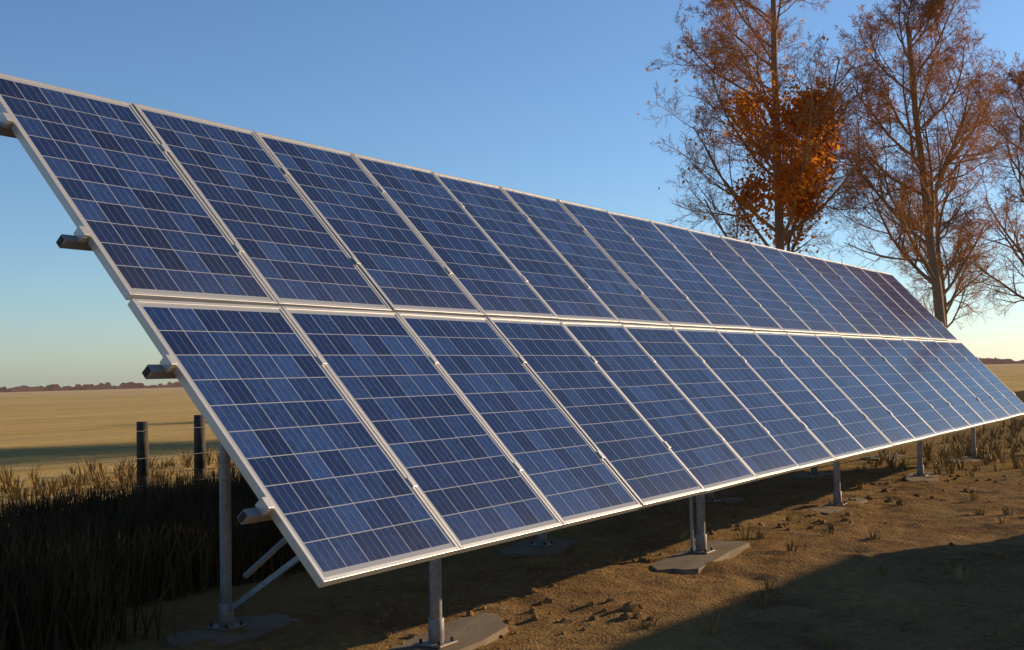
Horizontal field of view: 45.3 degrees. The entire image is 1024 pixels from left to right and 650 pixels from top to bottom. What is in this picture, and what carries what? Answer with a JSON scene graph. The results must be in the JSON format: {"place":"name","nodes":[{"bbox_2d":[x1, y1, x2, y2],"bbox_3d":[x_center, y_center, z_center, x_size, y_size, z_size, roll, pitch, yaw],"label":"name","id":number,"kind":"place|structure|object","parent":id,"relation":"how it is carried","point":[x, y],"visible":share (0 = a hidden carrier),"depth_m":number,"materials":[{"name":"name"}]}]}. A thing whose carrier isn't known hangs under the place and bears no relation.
{"place":"outdoors","nodes":[
{"label":"outdoors","id":0,"kind":"place"},
{"bbox_2d":[0,461,304,649],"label":"tall grass","id":1,"kind":"structure","parent":0,"point":[76,571],"depth_m":8.95,"materials":[{"name":"plant"}]},
{"bbox_2d":[0,364,1023,649],"bbox_3d":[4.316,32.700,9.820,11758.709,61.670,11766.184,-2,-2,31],"label":"ground","id":2,"kind":"structure","parent":0,"point":[820,576],"depth_m":9.58,"materials":[{"name":"soil"}]},
{"bbox_2d":[0,415,218,501],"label":"fence posts","id":3,"kind":"object","parent":2,"relation":"on","point":[143,469],"visible":0.28,"depth_m":13.55,"materials":[{"name":"brown wood"}]},
{"bbox_2d":[0,73,1023,647],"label":"solar array","id":4,"kind":"object","parent":2,"relation":"on","point":[372,365],"visible":0.98,"depth_m":7.62,"materials":[{"name":"glass"}]},
{"bbox_2d":[0,357,1023,391],"bbox_3d":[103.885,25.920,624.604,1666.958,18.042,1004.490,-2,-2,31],"label":"treeline","id":5,"kind":"object","parent":2,"relation":"on","point":[127,385],"visible":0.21,"depth_m":878.61,"materials":[{"name":"black plant"}]},
{"bbox_2d":[0,417,1023,649],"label":"grass tufts","id":6,"kind":"object","parent":2,"relation":"on","point":[122,474],"visible":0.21,"depth_m":18.34,"materials":[{"name":"brown plant"}]},
{"bbox_2d":[166,454,991,649],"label":"concrete footings","id":7,"kind":"object","parent":2,"relation":"on","point":[475,631],"visible":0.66,"depth_m":7.98,"materials":[{"name":"grey concrete"}]},
{"bbox_2d":[261,468,1023,649],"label":"soil clods","id":8,"kind":"object","parent":2,"relation":"on","point":[631,606],"visible":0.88,"depth_m":9.13,"materials":[{"name":"brown soil"}]},
{"bbox_2d":[637,0,921,257],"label":"poplar tree","id":9,"kind":"object","parent":2,"relation":"on","point":[797,181],"visible":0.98,"depth_m":38.51,"materials":[{"name":"brown plant"}]},
{"bbox_2d":[806,0,1023,327],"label":"broad tree","id":10,"kind":"object","parent":2,"relation":"on","point":[927,14],"visible":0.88,"depth_m":38.48,"materials":[{"name":"brown plant"}]},
{"bbox_2d":[875,165,1010,329],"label":"tree","id":11,"kind":"object","parent":2,"relation":"on","point":[948,304],"visible":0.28,"depth_m":66.30,"materials":[{"name":"brown plant"}]},
{"bbox_2d":[938,51,1023,317],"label":"tree","id":12,"kind":"object","parent":2,"relation":"on","point":[1008,132],"visible":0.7,"depth_m":47.03,"materials":[{"name":"brown plant"}]},
{"bbox_2d":[0,0,1023,388],"label":"sky","id":13,"kind":"structure","parent":0,"point":[545,98],"materials":[{"name":"blue"}]}
]}

